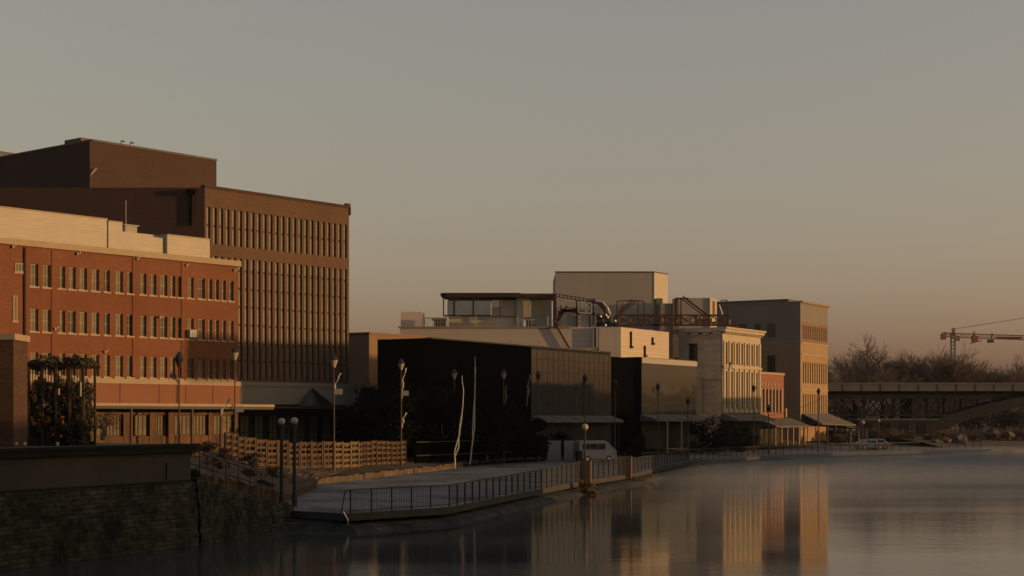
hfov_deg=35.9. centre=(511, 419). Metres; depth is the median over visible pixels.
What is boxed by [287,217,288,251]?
slit window
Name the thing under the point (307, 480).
garden bank
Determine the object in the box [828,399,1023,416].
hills
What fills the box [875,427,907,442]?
scrub bush
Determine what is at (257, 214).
slit window
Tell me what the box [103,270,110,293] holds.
window
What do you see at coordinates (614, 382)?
street lamp
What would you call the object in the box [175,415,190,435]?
window
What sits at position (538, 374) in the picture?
street lamp
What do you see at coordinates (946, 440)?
boulder
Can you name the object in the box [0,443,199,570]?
retaining wall
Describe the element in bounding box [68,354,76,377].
window
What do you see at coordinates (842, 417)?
scrub thicket
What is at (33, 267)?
window
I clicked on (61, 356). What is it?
window
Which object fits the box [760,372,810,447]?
brick building
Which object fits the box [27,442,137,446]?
terrace ground
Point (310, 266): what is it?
slit window
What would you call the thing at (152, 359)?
window
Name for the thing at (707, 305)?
building
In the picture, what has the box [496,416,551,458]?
evergreen tree
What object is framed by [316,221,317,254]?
slit window
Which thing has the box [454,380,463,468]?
pale sapling
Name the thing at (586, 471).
railing pillar
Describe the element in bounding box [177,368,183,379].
window
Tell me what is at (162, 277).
window
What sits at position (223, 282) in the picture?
window
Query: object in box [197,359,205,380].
window
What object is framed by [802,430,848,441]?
riverbed ground
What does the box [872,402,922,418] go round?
scrub thicket
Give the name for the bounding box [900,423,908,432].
window
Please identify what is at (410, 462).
lawn bank
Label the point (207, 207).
slit window
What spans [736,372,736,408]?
window
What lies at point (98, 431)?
window
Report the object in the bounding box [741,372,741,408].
window
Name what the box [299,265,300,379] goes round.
slit window
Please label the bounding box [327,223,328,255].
slit window
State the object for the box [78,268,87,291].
window
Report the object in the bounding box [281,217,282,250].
slit window
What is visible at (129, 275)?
window
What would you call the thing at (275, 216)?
slit window
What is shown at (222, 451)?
dry shrub
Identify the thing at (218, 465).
dry shrub
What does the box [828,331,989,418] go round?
bare tree
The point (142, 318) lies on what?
window
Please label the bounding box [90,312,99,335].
window
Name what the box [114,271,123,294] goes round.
window
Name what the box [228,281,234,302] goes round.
window
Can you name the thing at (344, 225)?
slit window
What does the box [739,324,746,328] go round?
side window
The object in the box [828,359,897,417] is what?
bare tree
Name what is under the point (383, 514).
promenade slab
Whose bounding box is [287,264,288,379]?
slit window
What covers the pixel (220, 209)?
slit window
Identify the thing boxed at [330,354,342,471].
street lamp
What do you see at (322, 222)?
slit window
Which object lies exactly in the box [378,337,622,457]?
black building
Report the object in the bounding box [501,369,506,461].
street lamp
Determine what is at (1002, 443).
bank
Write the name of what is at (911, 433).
scrub bush
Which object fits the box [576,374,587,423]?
street lamp
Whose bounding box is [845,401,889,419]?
scrub thicket
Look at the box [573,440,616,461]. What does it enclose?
parked van
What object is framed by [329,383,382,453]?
evergreen tree
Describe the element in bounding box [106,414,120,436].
window
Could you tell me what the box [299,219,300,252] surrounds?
slit window
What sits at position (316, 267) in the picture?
slit window
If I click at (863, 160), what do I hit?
sky
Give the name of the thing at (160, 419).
window
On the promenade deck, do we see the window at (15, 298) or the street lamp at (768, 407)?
the street lamp at (768, 407)
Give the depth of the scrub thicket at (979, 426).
309.41 m
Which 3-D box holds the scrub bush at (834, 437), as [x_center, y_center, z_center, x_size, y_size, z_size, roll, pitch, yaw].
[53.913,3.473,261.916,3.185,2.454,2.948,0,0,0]
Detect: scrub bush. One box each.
[828,433,846,445]
[840,425,869,442]
[863,428,882,438]
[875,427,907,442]
[893,429,917,444]
[921,432,942,439]
[937,431,950,439]
[966,432,984,440]
[977,431,1000,439]
[996,430,1014,440]
[1008,427,1023,440]
[1016,430,1023,439]
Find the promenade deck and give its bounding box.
[284,442,1015,513]
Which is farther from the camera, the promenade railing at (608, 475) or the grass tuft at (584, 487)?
the promenade railing at (608, 475)
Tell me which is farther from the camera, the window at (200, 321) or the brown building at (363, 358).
the brown building at (363, 358)
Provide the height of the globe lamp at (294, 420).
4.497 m
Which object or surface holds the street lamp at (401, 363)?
on the lawn bank at (410, 462)
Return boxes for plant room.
[654,298,678,358]
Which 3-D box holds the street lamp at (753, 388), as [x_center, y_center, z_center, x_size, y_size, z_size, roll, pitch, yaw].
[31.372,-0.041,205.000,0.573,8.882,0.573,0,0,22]
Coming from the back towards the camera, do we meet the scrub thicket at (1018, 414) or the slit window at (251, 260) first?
the scrub thicket at (1018, 414)
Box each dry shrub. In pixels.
[89,410,122,440]
[197,440,220,452]
[204,459,223,468]
[217,447,232,459]
[237,452,262,466]
[241,467,257,478]
[266,466,288,477]
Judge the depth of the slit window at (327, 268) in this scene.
156.14 m
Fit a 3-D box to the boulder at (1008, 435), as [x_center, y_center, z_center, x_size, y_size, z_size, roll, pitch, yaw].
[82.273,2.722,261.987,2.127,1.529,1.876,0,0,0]
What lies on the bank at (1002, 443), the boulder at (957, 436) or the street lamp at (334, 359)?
the boulder at (957, 436)
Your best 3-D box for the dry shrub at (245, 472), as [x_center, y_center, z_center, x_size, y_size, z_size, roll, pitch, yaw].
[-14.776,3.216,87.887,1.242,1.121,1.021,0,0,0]
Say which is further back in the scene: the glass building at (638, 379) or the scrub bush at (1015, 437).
the scrub bush at (1015, 437)
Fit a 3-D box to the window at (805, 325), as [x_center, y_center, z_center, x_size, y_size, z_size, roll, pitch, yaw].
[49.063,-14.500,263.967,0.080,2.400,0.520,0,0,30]
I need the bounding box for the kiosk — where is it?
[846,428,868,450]
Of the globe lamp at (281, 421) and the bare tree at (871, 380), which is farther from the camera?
the bare tree at (871, 380)
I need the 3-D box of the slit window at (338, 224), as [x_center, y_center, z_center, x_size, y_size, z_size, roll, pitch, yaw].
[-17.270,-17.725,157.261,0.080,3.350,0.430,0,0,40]
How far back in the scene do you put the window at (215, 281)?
141.30 m
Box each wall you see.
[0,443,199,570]
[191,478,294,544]
[295,450,1011,521]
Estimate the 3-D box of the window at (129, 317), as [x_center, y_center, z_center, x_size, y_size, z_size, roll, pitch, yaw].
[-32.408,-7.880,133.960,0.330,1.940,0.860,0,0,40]
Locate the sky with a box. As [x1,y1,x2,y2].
[0,0,1023,399]
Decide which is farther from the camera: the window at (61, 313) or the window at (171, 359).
the window at (171, 359)
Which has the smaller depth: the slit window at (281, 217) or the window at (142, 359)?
the window at (142, 359)
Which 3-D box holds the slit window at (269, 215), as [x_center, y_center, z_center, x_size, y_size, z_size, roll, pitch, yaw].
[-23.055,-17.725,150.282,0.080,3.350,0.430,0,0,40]
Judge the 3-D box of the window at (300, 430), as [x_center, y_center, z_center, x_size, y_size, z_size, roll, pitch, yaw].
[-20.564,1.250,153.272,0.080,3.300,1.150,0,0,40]
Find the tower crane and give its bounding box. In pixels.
[940,318,1023,375]
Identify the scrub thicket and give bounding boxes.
[828,399,859,434]
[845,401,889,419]
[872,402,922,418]
[928,416,954,433]
[934,399,985,432]
[957,416,991,432]
[974,400,1022,430]
[984,410,1018,431]
[991,406,1023,430]
[998,407,1023,430]
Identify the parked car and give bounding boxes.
[853,439,884,449]
[868,439,890,448]
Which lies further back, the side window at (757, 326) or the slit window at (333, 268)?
the side window at (757, 326)
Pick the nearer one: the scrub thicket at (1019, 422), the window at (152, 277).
the window at (152, 277)
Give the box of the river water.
[0,452,1023,575]
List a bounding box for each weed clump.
[191,468,205,486]
[256,479,274,487]
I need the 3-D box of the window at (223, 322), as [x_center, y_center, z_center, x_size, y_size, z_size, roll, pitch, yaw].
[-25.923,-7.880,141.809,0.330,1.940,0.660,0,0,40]
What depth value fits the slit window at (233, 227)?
146.82 m
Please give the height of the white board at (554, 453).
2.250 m
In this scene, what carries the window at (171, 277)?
in the brick building at (133, 323)
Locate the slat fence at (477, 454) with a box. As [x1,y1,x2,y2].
[415,437,546,463]
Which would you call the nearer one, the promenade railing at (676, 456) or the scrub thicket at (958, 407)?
the promenade railing at (676, 456)
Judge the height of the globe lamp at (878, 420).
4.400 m
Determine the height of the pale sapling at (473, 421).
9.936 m
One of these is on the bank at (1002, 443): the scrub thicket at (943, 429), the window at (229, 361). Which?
the scrub thicket at (943, 429)
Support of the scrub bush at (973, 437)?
on the bank at (1002, 443)
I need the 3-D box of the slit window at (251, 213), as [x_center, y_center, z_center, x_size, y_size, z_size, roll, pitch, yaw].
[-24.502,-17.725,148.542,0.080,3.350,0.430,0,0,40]
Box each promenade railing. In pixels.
[350,462,580,512]
[581,457,623,480]
[632,441,976,471]
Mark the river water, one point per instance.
(941, 516)
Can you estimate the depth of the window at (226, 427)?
141.96 m
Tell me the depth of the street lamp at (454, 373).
149.90 m
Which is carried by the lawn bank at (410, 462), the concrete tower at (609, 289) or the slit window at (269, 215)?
the concrete tower at (609, 289)
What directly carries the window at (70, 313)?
in the brick building at (133, 323)
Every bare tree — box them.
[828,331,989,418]
[828,351,908,429]
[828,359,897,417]
[890,352,962,413]
[904,339,996,429]
[929,353,1018,419]
[957,354,1023,428]
[1003,367,1023,411]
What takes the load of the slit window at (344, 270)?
in the office tower at (291, 254)
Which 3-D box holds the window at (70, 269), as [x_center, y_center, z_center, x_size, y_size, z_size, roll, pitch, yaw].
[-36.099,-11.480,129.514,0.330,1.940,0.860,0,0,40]
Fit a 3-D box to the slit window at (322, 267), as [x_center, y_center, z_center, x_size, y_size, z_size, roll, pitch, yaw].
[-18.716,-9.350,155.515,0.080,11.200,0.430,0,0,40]
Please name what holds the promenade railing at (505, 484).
on the promenade deck
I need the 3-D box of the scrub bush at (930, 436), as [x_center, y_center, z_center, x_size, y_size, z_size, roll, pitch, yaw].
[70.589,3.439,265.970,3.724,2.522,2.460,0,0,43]
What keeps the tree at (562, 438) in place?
on the promenade deck
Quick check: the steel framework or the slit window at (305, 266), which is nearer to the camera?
the slit window at (305, 266)
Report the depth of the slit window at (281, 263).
151.48 m
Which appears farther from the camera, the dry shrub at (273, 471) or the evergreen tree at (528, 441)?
the evergreen tree at (528, 441)
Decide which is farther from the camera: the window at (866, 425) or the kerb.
the window at (866, 425)
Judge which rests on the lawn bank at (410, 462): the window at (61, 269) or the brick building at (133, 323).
the brick building at (133, 323)
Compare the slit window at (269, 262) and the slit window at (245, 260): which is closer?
the slit window at (245, 260)
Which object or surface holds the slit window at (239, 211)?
in the office tower at (291, 254)
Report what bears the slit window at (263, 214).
in the office tower at (291, 254)
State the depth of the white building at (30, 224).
132.55 m
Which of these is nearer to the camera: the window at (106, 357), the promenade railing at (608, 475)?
the promenade railing at (608, 475)
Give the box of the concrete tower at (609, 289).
[553,271,667,329]
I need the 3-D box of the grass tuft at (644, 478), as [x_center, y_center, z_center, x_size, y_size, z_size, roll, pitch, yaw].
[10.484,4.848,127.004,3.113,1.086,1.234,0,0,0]
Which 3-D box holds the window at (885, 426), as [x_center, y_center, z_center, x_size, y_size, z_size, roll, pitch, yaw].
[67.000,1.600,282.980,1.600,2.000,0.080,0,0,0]
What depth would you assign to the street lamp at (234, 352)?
111.96 m
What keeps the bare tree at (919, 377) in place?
on the bank at (1002, 443)
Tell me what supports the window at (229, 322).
in the brick building at (133, 323)
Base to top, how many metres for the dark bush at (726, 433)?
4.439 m
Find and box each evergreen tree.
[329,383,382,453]
[347,392,419,459]
[413,384,478,460]
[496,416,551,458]
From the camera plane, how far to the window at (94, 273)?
131.39 m
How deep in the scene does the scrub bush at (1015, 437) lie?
273.71 m
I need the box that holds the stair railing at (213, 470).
[191,452,272,498]
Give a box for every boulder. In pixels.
[928,439,942,445]
[940,437,951,442]
[948,432,966,443]
[986,428,1000,438]
[1001,431,1014,439]
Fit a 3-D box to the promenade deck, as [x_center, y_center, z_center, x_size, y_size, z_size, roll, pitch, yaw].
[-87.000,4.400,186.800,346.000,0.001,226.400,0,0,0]
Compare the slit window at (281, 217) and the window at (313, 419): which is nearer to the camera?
the slit window at (281, 217)
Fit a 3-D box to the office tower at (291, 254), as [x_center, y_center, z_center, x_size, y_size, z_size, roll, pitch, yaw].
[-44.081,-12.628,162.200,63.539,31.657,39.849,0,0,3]
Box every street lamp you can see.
[174,351,183,442]
[221,346,243,456]
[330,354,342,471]
[398,358,408,465]
[451,369,457,435]
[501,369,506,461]
[526,371,540,462]
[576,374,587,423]
[612,379,617,449]
[655,383,660,453]
[685,397,690,449]
[752,385,755,452]
[766,404,770,452]
[817,388,820,451]
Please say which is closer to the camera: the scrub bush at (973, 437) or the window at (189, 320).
the window at (189, 320)
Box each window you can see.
[12,295,18,322]
[14,263,23,273]
[29,264,39,287]
[29,309,39,332]
[30,352,39,376]
[41,265,51,288]
[41,309,51,333]
[42,353,51,376]
[57,266,65,289]
[57,311,65,333]
[59,354,65,376]
[68,267,76,290]
[68,311,76,334]
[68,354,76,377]
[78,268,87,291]
[78,312,87,335]
[78,354,87,377]
[90,269,99,292]
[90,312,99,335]
[90,355,99,377]
[90,414,104,436]
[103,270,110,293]
[103,313,110,336]
[103,355,110,377]
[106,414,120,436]
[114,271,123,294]
[114,314,123,336]
[114,356,123,378]
[126,272,134,294]
[126,315,134,337]
[126,356,134,378]
[133,414,146,435]
[139,273,147,295]
[139,316,147,337]
[139,357,147,378]
[149,274,157,296]
[149,316,157,338]
[149,357,157,379]
[156,415,165,435]
[159,275,168,297]
[159,317,168,338]
[159,357,168,379]
[169,276,176,297]
[169,317,176,339]
[169,358,176,379]
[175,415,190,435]
[177,277,183,298]
[177,318,183,339]
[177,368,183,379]
[186,278,194,299]
[186,318,194,340]
[186,358,194,379]
[194,415,205,435]
[197,278,205,300]
[197,319,205,340]
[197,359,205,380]
[207,207,208,237]
[207,279,212,300]
[207,320,212,341]
[207,359,212,380]
[213,208,215,243]
[214,280,219,301]
[214,320,219,341]
[214,359,219,380]
[214,415,231,434]
[220,209,221,244]
[221,280,226,301]
[221,321,226,341]
[221,360,226,380]
[226,209,227,244]
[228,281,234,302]
[228,321,234,342]
[228,360,233,380]
[232,210,234,245]
[239,211,240,246]
[239,259,240,378]
[239,415,248,449]
[245,212,246,247]
[245,260,246,378]
[251,213,252,247]
[251,260,252,378]
[254,415,263,449]
[257,214,258,248]
[257,261,258,378]
[263,214,264,249]
[263,261,264,379]
[268,415,276,449]
[269,215,270,249]
[269,262,270,379]
[275,216,276,250]
[275,263,276,379]
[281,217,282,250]
[281,263,282,379]
[282,415,290,448]
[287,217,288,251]
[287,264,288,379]
[293,218,294,252]
[293,264,294,379]
[295,415,304,448]
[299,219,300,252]
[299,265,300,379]
[305,220,306,253]
[305,266,306,380]
[309,415,317,447]
[310,221,311,254]
[310,266,311,380]
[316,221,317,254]
[316,267,317,380]
[322,222,323,255]
[322,267,323,380]
[322,415,330,447]
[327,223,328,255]
[327,268,328,380]
[333,224,334,256]
[333,268,334,378]
[335,415,339,429]
[338,224,339,257]
[338,269,339,380]
[344,225,345,257]
[344,270,345,381]
[688,343,698,368]
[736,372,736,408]
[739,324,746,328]
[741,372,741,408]
[746,372,746,408]
[754,323,760,330]
[767,323,774,336]
[767,355,774,372]
[805,325,806,339]
[864,423,872,432]
[882,423,890,433]
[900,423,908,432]
[918,423,926,433]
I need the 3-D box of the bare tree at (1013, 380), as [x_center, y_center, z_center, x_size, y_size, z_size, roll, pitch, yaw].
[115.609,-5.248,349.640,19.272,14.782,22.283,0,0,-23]
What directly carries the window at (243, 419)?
in the office tower at (291, 254)
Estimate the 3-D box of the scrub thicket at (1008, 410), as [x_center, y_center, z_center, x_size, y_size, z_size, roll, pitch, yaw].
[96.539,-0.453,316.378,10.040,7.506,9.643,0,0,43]
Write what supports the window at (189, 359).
in the brick building at (133, 323)
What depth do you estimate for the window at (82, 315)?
130.46 m
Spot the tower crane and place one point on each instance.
(973, 337)
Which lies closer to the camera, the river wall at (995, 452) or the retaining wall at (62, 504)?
the retaining wall at (62, 504)
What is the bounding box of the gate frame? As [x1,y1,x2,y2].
[338,489,353,524]
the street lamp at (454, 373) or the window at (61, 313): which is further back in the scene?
the street lamp at (454, 373)
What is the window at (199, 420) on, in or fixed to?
in the brick building at (133, 323)
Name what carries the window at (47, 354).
in the brick building at (133, 323)
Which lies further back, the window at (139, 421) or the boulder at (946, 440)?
the boulder at (946, 440)
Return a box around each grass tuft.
[578,481,598,494]
[626,473,660,483]
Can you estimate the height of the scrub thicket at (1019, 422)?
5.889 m
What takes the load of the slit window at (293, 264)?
in the office tower at (291, 254)
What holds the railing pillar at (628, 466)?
on the promenade deck
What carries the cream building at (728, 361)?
on the lawn bank at (410, 462)
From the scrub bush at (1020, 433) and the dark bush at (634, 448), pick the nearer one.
the dark bush at (634, 448)
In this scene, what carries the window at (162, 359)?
in the brick building at (133, 323)
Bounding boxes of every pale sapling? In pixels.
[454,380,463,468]
[469,356,475,464]
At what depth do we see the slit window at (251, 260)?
148.59 m
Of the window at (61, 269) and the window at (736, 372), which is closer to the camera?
the window at (61, 269)
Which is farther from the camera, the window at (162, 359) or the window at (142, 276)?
the window at (162, 359)
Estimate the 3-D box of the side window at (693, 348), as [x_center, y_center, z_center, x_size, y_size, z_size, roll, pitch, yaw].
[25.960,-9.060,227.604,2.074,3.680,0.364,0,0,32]
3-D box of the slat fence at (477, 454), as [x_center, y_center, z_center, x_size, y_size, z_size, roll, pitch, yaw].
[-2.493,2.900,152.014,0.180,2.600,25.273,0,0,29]
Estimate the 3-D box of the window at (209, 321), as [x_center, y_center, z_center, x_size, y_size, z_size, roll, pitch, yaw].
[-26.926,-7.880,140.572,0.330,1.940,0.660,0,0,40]
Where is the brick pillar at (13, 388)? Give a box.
[0,333,29,447]
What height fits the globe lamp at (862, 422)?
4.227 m
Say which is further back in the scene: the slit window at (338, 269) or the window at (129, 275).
the slit window at (338, 269)
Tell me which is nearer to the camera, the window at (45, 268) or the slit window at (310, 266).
the window at (45, 268)
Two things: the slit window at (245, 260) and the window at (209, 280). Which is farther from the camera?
the slit window at (245, 260)
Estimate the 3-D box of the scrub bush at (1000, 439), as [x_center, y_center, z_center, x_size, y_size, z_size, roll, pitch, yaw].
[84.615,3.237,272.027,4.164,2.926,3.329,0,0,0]
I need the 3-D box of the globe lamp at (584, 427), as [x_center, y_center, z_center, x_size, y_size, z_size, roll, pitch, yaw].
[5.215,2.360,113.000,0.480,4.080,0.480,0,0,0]
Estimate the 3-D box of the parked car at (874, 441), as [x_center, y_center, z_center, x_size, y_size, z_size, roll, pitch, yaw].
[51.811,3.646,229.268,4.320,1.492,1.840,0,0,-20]
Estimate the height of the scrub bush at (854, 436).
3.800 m
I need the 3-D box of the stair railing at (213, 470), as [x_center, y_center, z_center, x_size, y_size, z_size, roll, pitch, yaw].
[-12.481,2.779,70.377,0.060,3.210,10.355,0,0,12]
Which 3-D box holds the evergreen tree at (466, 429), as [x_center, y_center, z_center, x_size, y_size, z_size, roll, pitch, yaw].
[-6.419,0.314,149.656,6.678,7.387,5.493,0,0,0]
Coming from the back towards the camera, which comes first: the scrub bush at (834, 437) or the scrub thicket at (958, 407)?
the scrub thicket at (958, 407)
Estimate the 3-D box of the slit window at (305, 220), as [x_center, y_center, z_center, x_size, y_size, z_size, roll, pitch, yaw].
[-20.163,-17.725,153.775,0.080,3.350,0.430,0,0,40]
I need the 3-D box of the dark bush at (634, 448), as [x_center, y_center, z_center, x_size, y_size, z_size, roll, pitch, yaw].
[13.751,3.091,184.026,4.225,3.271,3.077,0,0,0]
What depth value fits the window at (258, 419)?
149.32 m
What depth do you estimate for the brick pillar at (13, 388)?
76.01 m
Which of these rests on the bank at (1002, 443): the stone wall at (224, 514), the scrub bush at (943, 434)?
the scrub bush at (943, 434)
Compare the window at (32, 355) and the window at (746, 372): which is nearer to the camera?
the window at (32, 355)
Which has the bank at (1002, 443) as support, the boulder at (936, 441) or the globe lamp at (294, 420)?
the boulder at (936, 441)
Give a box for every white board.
[546,441,560,460]
[564,441,575,460]
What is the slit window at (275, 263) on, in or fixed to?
in the office tower at (291, 254)
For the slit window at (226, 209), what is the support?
in the office tower at (291, 254)
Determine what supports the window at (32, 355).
in the brick building at (133, 323)
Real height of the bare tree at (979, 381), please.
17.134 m
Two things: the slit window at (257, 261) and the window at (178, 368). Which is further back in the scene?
the slit window at (257, 261)
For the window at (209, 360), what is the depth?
140.78 m
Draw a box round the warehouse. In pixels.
[849,419,938,442]
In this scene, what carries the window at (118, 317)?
in the brick building at (133, 323)
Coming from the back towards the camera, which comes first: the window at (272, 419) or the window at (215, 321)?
the window at (272, 419)
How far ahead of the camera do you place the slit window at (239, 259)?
147.45 m
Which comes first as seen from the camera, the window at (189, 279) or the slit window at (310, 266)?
the window at (189, 279)
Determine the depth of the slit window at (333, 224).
156.75 m
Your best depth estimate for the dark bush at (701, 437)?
199.69 m
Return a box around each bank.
[191,440,827,476]
[194,450,345,501]
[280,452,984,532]
[828,417,1023,451]
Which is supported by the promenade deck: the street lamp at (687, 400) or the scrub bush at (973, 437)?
the street lamp at (687, 400)
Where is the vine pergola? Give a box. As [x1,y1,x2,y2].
[27,354,99,445]
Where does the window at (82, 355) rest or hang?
in the brick building at (133, 323)
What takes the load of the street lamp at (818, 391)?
on the promenade deck
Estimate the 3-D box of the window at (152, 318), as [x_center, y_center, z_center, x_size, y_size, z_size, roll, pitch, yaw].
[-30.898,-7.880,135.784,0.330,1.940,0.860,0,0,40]
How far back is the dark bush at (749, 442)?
215.14 m
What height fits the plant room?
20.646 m
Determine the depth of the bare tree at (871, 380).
329.21 m
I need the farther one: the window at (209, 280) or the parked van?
the parked van
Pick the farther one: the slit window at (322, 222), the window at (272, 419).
the slit window at (322, 222)
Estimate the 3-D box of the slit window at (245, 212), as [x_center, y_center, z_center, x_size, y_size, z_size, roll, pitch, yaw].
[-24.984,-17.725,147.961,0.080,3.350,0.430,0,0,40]
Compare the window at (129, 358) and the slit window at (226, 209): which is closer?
the window at (129, 358)
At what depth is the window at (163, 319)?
136.79 m
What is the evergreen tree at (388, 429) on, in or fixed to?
on the lawn bank at (410, 462)
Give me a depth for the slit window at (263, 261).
149.72 m
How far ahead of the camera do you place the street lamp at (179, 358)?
95.96 m
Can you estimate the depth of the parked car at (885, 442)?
231.72 m
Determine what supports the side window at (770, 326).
in the tan building at (794, 344)
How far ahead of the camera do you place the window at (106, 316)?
132.32 m
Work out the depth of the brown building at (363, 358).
185.85 m
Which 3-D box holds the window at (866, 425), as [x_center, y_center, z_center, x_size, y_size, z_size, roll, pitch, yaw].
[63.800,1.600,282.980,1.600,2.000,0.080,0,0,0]
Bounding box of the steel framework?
[552,293,735,347]
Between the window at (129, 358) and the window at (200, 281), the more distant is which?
the window at (200, 281)
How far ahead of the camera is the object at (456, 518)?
91.76 m
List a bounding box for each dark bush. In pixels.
[528,434,545,460]
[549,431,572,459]
[616,432,647,456]
[684,415,727,453]
[710,421,748,451]
[727,425,762,451]
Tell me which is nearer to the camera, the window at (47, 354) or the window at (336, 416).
the window at (47, 354)
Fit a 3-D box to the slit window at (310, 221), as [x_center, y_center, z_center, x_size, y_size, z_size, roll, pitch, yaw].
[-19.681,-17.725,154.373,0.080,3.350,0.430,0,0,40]
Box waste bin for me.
[575,450,583,460]
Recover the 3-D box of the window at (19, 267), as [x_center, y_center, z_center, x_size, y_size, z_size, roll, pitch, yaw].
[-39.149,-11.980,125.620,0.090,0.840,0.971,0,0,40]
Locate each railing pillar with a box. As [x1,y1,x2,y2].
[576,461,591,481]
[618,456,631,477]
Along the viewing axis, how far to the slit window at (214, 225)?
145.11 m
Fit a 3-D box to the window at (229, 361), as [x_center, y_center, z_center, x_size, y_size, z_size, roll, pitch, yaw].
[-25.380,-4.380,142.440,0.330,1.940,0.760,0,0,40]
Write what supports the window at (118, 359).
in the brick building at (133, 323)
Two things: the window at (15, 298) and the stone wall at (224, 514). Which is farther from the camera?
the window at (15, 298)
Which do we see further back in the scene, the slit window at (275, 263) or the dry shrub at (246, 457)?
the slit window at (275, 263)
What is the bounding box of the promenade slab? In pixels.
[291,448,1018,520]
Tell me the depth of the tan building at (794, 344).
264.71 m
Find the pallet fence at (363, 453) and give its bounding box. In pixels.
[224,432,405,468]
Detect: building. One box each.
[0,151,14,155]
[0,206,209,257]
[0,238,274,456]
[347,332,430,409]
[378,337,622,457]
[398,293,668,358]
[611,357,718,452]
[649,327,775,444]
[717,299,855,444]
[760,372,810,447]
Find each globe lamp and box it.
[278,418,284,501]
[291,417,297,506]
[582,424,587,460]
[861,421,864,450]
[877,419,879,450]
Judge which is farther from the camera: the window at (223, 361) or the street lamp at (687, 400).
the street lamp at (687, 400)
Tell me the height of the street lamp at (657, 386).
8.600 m
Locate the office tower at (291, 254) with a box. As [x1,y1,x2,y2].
[0,137,357,452]
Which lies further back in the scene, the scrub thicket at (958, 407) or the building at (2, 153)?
the scrub thicket at (958, 407)
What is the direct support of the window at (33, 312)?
in the brick building at (133, 323)
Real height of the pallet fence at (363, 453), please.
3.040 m
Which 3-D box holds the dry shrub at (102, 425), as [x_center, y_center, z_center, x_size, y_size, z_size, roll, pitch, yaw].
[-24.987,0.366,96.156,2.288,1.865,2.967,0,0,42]
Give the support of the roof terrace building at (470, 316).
on the lawn bank at (410, 462)
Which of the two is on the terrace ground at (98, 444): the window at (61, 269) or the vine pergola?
the vine pergola
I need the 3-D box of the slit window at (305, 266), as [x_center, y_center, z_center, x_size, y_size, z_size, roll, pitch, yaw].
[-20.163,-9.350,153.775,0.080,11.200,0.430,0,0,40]
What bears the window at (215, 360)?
in the brick building at (133, 323)
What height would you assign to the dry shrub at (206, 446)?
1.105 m
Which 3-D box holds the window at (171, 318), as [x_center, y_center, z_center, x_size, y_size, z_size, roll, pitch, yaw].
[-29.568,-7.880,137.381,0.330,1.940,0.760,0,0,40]
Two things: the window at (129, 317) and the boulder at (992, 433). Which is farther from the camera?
the boulder at (992, 433)
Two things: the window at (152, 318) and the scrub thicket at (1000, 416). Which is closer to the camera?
the window at (152, 318)
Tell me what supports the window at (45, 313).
in the brick building at (133, 323)
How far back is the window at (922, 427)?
283.01 m
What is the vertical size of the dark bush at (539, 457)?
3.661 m
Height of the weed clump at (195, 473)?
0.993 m
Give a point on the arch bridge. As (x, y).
(1005, 396)
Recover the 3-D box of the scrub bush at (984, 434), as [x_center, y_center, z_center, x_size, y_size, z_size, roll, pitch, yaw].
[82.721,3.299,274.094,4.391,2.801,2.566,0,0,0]
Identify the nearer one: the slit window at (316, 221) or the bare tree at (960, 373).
the slit window at (316, 221)
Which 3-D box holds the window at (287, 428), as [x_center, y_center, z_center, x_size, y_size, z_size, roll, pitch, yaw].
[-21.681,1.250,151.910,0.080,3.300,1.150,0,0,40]
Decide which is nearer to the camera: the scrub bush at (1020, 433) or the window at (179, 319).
the window at (179, 319)
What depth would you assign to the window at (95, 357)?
131.39 m
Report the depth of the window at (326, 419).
155.95 m
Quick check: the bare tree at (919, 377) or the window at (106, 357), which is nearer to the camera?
the window at (106, 357)
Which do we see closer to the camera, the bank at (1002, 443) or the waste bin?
the waste bin
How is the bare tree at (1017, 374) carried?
on the bank at (1002, 443)
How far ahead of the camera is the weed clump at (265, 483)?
83.85 m
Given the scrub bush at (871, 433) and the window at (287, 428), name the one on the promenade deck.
the scrub bush at (871, 433)
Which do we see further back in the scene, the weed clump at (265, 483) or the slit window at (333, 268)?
the slit window at (333, 268)
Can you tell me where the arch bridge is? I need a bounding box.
[805,383,1023,441]
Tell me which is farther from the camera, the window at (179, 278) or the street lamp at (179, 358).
the window at (179, 278)
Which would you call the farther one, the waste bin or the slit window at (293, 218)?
the waste bin
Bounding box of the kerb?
[318,462,462,483]
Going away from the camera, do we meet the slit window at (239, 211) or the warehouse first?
the slit window at (239, 211)
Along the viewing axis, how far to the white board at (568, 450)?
166.00 m

